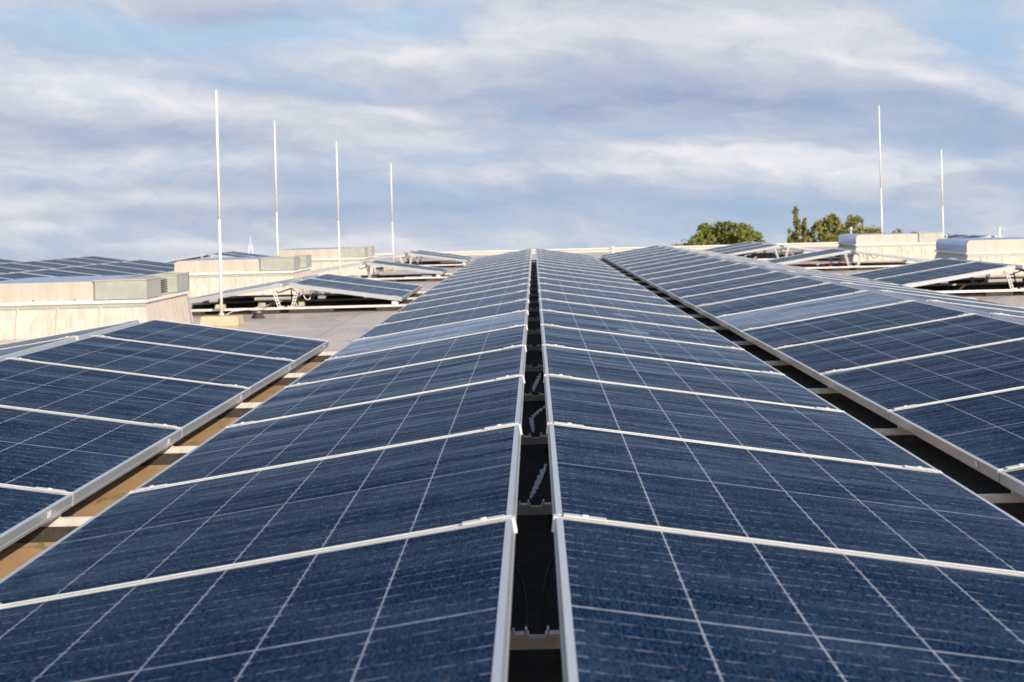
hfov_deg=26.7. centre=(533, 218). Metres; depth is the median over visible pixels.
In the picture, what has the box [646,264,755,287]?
solar panel
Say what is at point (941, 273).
solar panel
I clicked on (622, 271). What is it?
mounting rail
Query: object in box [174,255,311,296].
rooftop ventilation unit
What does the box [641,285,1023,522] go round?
protection mat
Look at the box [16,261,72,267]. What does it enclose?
solar panel
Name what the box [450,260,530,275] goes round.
solar panel
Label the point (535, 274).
mounting rail
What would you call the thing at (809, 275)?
solar panel
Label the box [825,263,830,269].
red strip
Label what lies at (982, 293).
protection mat
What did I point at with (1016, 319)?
solar panel
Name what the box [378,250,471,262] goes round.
mounting rail
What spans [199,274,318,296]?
solar panel
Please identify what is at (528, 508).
mounting rail
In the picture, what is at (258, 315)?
wire holder
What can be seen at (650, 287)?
mounting rail
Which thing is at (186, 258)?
solar panel
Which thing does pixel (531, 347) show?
mounting rail
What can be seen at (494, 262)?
solar panel
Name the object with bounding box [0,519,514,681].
solar panel
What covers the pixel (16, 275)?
solar panel
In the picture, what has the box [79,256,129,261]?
solar panel
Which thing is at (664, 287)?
solar panel
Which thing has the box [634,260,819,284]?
mounting rail
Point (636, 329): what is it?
solar panel
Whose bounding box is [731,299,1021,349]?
mounting rail
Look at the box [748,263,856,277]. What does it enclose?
solar panel
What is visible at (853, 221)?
broadleaf tree
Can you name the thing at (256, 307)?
conductor wire
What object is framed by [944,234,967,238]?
solar panel
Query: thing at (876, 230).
broadleaf tree
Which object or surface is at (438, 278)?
mounting rail
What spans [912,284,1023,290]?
cable duct
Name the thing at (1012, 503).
mounting rail
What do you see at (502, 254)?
solar panel
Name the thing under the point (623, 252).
solar panel
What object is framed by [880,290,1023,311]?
solar panel
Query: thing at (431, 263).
mounting rail
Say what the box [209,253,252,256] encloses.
solar panel
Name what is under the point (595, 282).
solar panel
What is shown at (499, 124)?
sky
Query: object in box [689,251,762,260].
solar panel
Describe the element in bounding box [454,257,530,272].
solar panel
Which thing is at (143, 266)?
solar panel
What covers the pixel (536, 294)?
mounting rail
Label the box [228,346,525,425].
solar panel
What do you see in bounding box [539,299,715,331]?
solar panel
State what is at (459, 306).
solar panel
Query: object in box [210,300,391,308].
cable duct
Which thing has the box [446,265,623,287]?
mounting rail
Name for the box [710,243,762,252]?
solar panel
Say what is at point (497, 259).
solar panel
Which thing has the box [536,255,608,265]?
solar panel
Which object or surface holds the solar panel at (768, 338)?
on the mounting rail at (782, 366)
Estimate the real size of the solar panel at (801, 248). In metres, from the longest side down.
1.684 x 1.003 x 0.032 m
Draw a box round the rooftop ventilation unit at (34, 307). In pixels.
[0,272,193,340]
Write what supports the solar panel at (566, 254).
on the mounting rail at (533, 264)
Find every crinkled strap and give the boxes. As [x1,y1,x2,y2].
[529,405,544,431]
[529,464,546,498]
[532,373,540,391]
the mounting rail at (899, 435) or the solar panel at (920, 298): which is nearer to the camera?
the mounting rail at (899, 435)
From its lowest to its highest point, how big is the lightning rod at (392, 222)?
1.760 m
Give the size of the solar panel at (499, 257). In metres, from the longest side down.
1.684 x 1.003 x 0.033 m
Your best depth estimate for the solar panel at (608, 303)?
14.81 m
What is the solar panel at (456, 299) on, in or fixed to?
on the mounting rail at (533, 320)
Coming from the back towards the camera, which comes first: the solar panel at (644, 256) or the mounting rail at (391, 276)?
the solar panel at (644, 256)
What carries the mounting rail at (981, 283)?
on the roof deck
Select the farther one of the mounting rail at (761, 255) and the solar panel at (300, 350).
the mounting rail at (761, 255)
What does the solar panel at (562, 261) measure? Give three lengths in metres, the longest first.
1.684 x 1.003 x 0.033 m
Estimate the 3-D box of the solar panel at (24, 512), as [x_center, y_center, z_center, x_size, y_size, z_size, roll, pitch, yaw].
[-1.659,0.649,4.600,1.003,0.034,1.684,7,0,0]
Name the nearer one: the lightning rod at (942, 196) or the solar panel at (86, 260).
the lightning rod at (942, 196)
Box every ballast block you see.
[215,304,225,308]
[258,302,266,306]
[295,302,304,305]
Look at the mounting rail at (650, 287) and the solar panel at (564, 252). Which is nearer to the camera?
the mounting rail at (650, 287)
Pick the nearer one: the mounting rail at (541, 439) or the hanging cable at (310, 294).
the mounting rail at (541, 439)
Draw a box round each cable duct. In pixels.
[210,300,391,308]
[813,263,905,268]
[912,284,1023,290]
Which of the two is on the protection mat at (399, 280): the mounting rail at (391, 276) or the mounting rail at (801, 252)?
the mounting rail at (391, 276)
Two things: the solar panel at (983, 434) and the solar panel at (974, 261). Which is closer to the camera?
the solar panel at (983, 434)
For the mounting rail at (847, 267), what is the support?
on the roof deck
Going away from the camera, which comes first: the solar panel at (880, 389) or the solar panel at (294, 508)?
the solar panel at (294, 508)
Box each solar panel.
[0,259,22,262]
[0,263,52,270]
[0,267,27,272]
[0,273,50,278]
[0,320,139,348]
[0,336,76,359]
[0,359,249,437]
[0,407,181,505]
[0,425,520,606]
[0,486,71,550]
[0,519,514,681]
[14,336,295,395]
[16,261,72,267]
[20,269,98,276]
[39,259,90,265]
[56,266,145,275]
[61,257,110,263]
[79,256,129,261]
[80,264,165,275]
[98,320,328,366]
[105,262,173,271]
[125,260,174,267]
[134,376,523,491]
[162,253,212,262]
[189,279,300,302]
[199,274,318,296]
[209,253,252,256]
[224,251,266,256]
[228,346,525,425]
[288,325,526,385]
[289,278,412,300]
[311,260,370,273]
[313,274,421,294]
[328,310,527,358]
[355,299,528,339]
[367,260,447,274]
[374,252,409,259]
[378,290,528,324]
[395,283,529,312]
[408,251,470,261]
[408,278,529,303]
[417,250,472,259]
[419,273,529,296]
[429,269,530,289]
[438,265,530,283]
[443,262,530,280]
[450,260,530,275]
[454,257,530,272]
[460,255,530,268]
[463,253,530,266]
[468,252,531,263]
[471,250,531,261]
[474,249,531,259]
[536,248,593,256]
[536,250,597,258]
[536,251,600,260]
[536,253,603,262]
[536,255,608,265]
[536,257,613,268]
[536,260,618,271]
[537,262,624,275]
[537,265,631,279]
[537,269,638,284]
[537,273,648,290]
[538,277,659,297]
[538,283,672,305]
[539,290,690,316]
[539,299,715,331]
[540,310,742,349]
[541,325,782,373]
[542,345,841,410]
[544,375,937,471]
[548,424,1023,573]
[554,517,1023,681]
[601,246,660,257]
[604,247,666,260]
[607,248,673,261]
[611,250,680,264]
[615,251,689,267]
[620,253,699,270]
[626,255,710,273]
[632,258,722,277]
[638,260,740,282]
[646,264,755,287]
[656,267,777,293]
[667,271,796,301]
[674,248,734,255]
[680,277,826,310]
[681,249,751,258]
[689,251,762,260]
[696,283,862,321]
[698,253,772,262]
[703,242,752,250]
[709,255,790,265]
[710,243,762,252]
[715,291,907,335]
[720,244,778,254]
[720,258,812,269]
[733,260,833,273]
[740,301,969,355]
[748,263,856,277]
[765,249,850,263]
[766,267,883,282]
[772,244,820,250]
[774,314,1023,381]
[787,271,921,289]
[811,276,961,296]
[820,339,1023,419]
[841,249,929,260]
[842,282,1015,306]
[847,259,972,279]
[874,262,1014,286]
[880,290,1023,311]
[888,388,1023,482]
[927,301,1023,316]
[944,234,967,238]
[949,258,1018,269]
[958,235,990,237]
[983,262,1023,269]
[991,313,1023,323]
[999,468,1023,496]
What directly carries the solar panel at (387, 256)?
on the mounting rail at (460, 265)
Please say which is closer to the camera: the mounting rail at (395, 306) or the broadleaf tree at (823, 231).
the mounting rail at (395, 306)
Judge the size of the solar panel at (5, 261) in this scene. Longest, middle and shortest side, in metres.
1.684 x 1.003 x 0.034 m
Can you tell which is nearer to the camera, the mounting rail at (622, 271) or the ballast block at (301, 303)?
the ballast block at (301, 303)
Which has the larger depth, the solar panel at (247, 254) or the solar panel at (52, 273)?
the solar panel at (247, 254)
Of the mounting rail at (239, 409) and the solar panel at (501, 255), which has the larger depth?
the solar panel at (501, 255)
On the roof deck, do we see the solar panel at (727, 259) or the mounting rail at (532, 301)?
the mounting rail at (532, 301)
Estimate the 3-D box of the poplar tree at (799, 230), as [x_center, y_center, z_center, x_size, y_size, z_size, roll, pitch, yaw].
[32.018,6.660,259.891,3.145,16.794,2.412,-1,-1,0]
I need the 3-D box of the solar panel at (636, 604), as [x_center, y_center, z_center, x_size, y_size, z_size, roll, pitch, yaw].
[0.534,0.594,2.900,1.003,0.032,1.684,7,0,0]
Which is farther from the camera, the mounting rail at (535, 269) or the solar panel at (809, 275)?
the mounting rail at (535, 269)
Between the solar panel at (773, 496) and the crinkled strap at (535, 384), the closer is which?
the solar panel at (773, 496)
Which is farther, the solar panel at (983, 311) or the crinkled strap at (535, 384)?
the solar panel at (983, 311)
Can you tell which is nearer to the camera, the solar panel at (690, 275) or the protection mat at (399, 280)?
the solar panel at (690, 275)
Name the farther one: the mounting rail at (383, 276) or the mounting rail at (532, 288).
the mounting rail at (383, 276)
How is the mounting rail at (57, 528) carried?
on the protection mat
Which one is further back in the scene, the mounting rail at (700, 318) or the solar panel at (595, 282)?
the solar panel at (595, 282)
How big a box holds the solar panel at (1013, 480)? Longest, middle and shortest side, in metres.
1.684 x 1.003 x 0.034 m
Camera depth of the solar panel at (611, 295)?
16.56 m
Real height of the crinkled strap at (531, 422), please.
0.055 m
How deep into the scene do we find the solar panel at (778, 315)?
13.07 m
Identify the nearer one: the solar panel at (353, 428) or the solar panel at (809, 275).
the solar panel at (353, 428)
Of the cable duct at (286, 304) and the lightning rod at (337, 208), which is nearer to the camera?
the cable duct at (286, 304)
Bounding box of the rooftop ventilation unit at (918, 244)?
[835,232,943,261]
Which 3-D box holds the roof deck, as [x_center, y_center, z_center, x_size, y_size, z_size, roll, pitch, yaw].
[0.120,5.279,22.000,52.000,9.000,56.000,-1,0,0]
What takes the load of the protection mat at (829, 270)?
on the roof deck
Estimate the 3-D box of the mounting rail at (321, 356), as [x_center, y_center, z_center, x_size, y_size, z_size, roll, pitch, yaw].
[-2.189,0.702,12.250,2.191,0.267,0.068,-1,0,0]
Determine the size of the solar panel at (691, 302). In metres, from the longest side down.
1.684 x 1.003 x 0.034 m
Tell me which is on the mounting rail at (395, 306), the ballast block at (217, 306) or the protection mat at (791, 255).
the ballast block at (217, 306)
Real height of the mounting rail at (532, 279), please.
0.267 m
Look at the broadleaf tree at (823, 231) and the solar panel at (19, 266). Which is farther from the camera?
the broadleaf tree at (823, 231)
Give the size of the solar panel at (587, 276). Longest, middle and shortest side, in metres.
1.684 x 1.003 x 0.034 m
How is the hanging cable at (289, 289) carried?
hanging from the mounting rail at (395, 306)
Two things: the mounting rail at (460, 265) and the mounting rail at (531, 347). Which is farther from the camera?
the mounting rail at (460, 265)
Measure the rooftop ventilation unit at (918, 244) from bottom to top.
0.416 m
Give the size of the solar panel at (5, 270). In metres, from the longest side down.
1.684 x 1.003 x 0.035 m
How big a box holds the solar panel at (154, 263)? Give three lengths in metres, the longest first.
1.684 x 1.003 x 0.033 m
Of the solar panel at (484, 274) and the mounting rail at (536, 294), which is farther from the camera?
the solar panel at (484, 274)
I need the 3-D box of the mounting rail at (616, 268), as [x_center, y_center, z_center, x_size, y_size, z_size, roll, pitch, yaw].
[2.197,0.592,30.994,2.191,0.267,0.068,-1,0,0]
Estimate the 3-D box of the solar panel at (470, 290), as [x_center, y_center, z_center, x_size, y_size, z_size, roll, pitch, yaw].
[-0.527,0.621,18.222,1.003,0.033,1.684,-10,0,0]
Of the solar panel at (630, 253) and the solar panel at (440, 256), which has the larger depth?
the solar panel at (440, 256)
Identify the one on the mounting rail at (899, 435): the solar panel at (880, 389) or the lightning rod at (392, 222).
the solar panel at (880, 389)
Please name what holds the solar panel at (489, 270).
on the mounting rail at (532, 282)
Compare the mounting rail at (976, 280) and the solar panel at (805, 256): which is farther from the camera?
the solar panel at (805, 256)
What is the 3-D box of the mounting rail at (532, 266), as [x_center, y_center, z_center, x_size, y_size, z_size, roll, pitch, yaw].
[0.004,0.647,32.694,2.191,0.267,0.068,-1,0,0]
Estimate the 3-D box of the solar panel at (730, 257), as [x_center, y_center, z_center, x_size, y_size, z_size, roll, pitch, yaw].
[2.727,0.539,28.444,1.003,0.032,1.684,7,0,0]
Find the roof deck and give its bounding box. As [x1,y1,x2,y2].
[0,246,1023,579]
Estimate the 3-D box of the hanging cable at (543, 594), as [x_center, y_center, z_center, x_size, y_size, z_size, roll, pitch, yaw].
[0.030,0.675,4.049,0.040,0.161,0.317,-2,-1,12]
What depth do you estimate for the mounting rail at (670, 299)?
19.06 m
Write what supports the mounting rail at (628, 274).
on the roof deck
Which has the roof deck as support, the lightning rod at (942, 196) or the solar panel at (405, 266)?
the lightning rod at (942, 196)
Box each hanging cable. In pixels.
[276,288,298,304]
[302,289,326,299]
[514,565,528,631]
[541,554,554,633]
[851,256,900,265]
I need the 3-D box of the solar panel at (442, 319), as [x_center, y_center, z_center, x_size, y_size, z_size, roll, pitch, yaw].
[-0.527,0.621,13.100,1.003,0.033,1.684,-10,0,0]
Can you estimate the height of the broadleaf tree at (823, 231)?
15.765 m
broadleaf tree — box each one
[680,233,713,245]
[694,221,766,244]
[787,227,793,242]
[804,213,849,242]
[838,214,872,233]
[867,225,902,232]
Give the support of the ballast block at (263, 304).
on the protection mat at (287, 310)
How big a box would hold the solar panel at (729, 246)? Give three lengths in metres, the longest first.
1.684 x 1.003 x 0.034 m
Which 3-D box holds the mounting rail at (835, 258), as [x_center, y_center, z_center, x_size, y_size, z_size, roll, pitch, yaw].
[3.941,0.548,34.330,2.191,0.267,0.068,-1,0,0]
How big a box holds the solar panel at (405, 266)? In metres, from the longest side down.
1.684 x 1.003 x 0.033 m
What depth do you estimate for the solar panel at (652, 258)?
30.20 m
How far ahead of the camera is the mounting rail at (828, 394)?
8.84 m
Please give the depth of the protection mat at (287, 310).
19.57 m
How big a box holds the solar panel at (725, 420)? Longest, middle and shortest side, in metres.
1.684 x 1.003 x 0.032 m
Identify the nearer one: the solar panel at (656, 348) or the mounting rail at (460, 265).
the solar panel at (656, 348)
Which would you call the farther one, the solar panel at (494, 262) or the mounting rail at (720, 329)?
the solar panel at (494, 262)
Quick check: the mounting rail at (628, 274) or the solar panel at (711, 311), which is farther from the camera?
the mounting rail at (628, 274)
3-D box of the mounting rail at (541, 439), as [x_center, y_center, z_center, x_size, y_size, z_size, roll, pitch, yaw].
[0.004,0.647,7.150,2.191,0.267,0.068,-1,0,0]
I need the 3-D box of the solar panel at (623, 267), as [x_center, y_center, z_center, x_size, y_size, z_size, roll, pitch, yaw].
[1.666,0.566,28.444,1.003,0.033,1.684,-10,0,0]
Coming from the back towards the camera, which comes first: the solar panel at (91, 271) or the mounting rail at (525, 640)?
the solar panel at (91, 271)
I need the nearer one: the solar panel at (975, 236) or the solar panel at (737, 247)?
the solar panel at (737, 247)
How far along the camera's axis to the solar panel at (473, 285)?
19.98 m
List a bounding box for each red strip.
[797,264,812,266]
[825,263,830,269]
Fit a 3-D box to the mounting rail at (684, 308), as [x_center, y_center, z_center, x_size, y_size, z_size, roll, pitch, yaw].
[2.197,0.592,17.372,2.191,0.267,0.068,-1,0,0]
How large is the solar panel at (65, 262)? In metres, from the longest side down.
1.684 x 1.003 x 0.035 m
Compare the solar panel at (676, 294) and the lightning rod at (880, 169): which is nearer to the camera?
the solar panel at (676, 294)
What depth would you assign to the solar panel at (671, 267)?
25.07 m
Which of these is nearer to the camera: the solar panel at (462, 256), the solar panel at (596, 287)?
the solar panel at (596, 287)
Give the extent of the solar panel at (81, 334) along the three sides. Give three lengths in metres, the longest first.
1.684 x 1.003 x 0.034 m
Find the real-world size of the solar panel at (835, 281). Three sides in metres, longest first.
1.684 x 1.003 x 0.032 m
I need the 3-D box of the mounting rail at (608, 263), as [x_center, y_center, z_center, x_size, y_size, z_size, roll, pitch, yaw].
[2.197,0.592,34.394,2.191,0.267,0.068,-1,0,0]
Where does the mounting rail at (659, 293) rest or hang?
on the roof deck
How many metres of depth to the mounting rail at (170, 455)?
7.13 m
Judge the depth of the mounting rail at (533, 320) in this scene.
15.66 m
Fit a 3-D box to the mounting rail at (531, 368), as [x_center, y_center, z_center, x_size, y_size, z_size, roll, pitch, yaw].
[0.004,0.647,10.550,2.191,0.267,0.068,-1,0,0]
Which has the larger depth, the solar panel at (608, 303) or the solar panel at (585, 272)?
the solar panel at (585, 272)
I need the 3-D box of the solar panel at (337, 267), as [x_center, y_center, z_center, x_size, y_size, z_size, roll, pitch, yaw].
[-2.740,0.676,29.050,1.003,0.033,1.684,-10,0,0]
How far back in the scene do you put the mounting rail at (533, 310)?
17.36 m
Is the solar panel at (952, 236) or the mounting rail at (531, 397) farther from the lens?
the solar panel at (952, 236)
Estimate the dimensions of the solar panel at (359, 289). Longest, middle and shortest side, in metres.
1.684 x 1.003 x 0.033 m
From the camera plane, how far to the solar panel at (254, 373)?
9.62 m
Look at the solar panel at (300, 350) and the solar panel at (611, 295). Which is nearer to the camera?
the solar panel at (300, 350)
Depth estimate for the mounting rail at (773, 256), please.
35.98 m
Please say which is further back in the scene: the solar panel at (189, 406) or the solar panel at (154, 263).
the solar panel at (154, 263)
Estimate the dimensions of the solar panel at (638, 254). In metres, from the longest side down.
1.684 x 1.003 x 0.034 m
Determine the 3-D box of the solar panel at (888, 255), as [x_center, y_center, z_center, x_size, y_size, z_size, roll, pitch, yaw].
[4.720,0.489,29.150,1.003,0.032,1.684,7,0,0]
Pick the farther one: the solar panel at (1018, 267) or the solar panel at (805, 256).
the solar panel at (805, 256)
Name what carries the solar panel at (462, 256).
on the mounting rail at (430, 263)
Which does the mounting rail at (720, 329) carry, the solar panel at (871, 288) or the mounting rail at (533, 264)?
the solar panel at (871, 288)
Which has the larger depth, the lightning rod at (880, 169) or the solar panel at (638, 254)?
the lightning rod at (880, 169)
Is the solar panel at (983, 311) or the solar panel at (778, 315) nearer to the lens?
the solar panel at (983, 311)
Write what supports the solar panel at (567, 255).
on the mounting rail at (532, 266)
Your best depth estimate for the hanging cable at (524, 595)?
3.91 m
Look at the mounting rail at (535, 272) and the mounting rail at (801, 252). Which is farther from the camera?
the mounting rail at (801, 252)
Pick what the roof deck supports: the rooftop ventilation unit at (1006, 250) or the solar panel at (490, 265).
the rooftop ventilation unit at (1006, 250)
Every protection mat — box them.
[193,298,375,314]
[376,263,457,268]
[397,279,425,281]
[507,263,562,681]
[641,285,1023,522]
[741,255,824,260]
[813,267,888,270]
[929,282,1020,295]
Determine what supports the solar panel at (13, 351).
on the mounting rail at (239, 409)
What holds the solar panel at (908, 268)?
on the mounting rail at (981, 283)
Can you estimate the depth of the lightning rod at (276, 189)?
27.09 m
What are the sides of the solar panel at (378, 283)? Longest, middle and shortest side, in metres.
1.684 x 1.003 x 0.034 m
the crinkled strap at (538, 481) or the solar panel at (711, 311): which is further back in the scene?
the solar panel at (711, 311)
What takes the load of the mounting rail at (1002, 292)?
on the roof deck
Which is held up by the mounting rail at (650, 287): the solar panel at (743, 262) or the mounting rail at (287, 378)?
the solar panel at (743, 262)
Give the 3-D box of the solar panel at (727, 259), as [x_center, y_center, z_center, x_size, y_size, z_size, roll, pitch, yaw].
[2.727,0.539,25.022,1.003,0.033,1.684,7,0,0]
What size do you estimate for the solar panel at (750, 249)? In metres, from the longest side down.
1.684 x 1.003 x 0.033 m
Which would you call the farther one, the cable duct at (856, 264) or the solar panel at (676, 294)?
the cable duct at (856, 264)
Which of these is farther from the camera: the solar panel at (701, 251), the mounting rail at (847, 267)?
the solar panel at (701, 251)
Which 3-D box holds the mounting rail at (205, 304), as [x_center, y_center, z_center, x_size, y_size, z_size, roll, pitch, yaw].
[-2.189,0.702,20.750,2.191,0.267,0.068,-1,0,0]
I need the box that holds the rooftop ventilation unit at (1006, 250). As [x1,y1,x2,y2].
[934,237,1023,275]
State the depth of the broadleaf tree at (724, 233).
258.91 m
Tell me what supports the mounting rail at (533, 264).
on the roof deck
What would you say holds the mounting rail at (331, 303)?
on the protection mat at (287, 310)
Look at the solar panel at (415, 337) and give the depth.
11.39 m
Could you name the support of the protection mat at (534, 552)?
on the roof deck
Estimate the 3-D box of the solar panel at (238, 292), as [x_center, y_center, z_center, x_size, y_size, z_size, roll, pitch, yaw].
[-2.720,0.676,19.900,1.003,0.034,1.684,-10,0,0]
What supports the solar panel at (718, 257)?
on the mounting rail at (634, 278)
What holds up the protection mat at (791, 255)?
on the roof deck
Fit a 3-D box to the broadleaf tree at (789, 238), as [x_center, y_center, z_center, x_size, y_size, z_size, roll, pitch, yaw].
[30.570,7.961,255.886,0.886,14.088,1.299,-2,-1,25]
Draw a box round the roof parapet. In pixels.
[375,242,838,256]
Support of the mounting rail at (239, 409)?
on the protection mat
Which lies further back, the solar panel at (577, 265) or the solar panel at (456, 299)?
the solar panel at (577, 265)
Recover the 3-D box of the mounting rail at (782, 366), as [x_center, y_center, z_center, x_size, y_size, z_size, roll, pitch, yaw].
[2.197,0.592,10.550,2.191,0.267,0.068,-1,0,0]
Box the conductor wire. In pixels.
[226,293,308,314]
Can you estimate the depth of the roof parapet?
48.40 m
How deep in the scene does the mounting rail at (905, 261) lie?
29.98 m
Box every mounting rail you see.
[0,335,304,385]
[0,405,196,465]
[0,483,93,542]
[0,513,1023,667]
[3,319,337,362]
[6,357,261,417]
[129,421,942,526]
[190,283,406,315]
[192,278,416,308]
[218,273,425,301]
[225,373,843,453]
[284,344,784,407]
[291,290,368,305]
[311,262,447,281]
[312,260,452,277]
[326,324,743,377]
[354,309,714,355]
[369,267,416,277]
[375,251,468,264]
[375,253,465,267]
[376,298,692,338]
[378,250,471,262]
[394,289,674,325]
[407,283,658,314]
[408,256,448,264]
[420,277,647,306]
[428,272,637,298]
[437,268,629,292]
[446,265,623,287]
[448,262,616,282]
[455,259,612,276]
[459,257,607,274]
[464,255,601,271]
[470,253,599,268]
[472,251,596,265]
[602,246,716,262]
[606,248,720,264]
[609,249,740,266]
[612,251,750,269]
[617,253,769,272]
[622,255,785,276]
[628,257,802,280]
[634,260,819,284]
[643,263,841,290]
[651,266,868,295]
[662,271,896,302]
[673,276,934,311]
[690,282,975,321]
[703,242,808,254]
[709,290,1023,333]
[713,243,797,256]
[719,244,834,258]
[726,245,841,260]
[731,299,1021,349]
[763,248,914,265]
[764,312,1020,371]
[779,250,930,270]
[808,337,1023,400]
[848,258,1023,283]
[872,261,1023,285]
[873,386,1023,444]
[904,265,1023,295]
[978,463,1023,515]
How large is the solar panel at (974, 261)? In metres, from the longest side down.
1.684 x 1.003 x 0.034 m
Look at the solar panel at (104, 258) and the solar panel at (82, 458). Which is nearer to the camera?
the solar panel at (82, 458)
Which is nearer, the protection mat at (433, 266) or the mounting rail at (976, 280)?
the mounting rail at (976, 280)
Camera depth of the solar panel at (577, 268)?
25.16 m
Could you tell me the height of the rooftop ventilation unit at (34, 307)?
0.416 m
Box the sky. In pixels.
[0,0,1023,261]
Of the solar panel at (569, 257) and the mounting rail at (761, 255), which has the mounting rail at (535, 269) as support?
the solar panel at (569, 257)
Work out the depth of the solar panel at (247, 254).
44.10 m
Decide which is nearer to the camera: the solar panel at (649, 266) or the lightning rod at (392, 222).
the solar panel at (649, 266)
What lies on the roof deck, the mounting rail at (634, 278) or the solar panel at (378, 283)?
the mounting rail at (634, 278)
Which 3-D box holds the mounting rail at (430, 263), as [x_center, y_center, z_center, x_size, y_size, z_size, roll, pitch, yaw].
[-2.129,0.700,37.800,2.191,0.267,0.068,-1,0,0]
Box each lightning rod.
[199,90,243,326]
[274,120,278,255]
[335,141,339,274]
[383,163,401,269]
[878,106,882,232]
[940,150,943,238]
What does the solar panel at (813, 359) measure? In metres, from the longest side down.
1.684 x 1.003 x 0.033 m
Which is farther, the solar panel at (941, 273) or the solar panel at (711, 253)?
the solar panel at (711, 253)
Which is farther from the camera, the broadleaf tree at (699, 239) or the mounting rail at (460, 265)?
the broadleaf tree at (699, 239)
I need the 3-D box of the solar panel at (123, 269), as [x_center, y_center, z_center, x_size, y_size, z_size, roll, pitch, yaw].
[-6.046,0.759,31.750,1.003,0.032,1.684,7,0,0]
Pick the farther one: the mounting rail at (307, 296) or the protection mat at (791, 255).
the protection mat at (791, 255)
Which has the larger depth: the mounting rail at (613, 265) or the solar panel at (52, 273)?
the mounting rail at (613, 265)
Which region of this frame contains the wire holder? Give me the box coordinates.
[251,311,264,318]
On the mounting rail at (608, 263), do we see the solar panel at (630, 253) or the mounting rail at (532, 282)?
the solar panel at (630, 253)
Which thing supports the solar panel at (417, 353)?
on the mounting rail at (531, 397)
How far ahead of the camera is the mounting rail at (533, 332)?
13.94 m
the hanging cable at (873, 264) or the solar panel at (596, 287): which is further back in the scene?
the hanging cable at (873, 264)
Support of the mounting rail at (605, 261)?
on the roof deck
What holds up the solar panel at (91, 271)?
on the mounting rail
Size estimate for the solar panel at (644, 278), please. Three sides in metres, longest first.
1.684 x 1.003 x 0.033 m
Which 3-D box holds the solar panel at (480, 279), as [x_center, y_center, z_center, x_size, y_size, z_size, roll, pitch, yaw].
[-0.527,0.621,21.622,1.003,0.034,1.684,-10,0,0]
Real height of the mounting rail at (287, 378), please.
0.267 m
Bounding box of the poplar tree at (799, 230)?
[786,204,810,242]
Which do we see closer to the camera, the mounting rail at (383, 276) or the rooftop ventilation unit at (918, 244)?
the mounting rail at (383, 276)
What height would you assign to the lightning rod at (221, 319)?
1.860 m
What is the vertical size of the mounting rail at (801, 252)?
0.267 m
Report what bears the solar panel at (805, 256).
on the mounting rail at (847, 267)

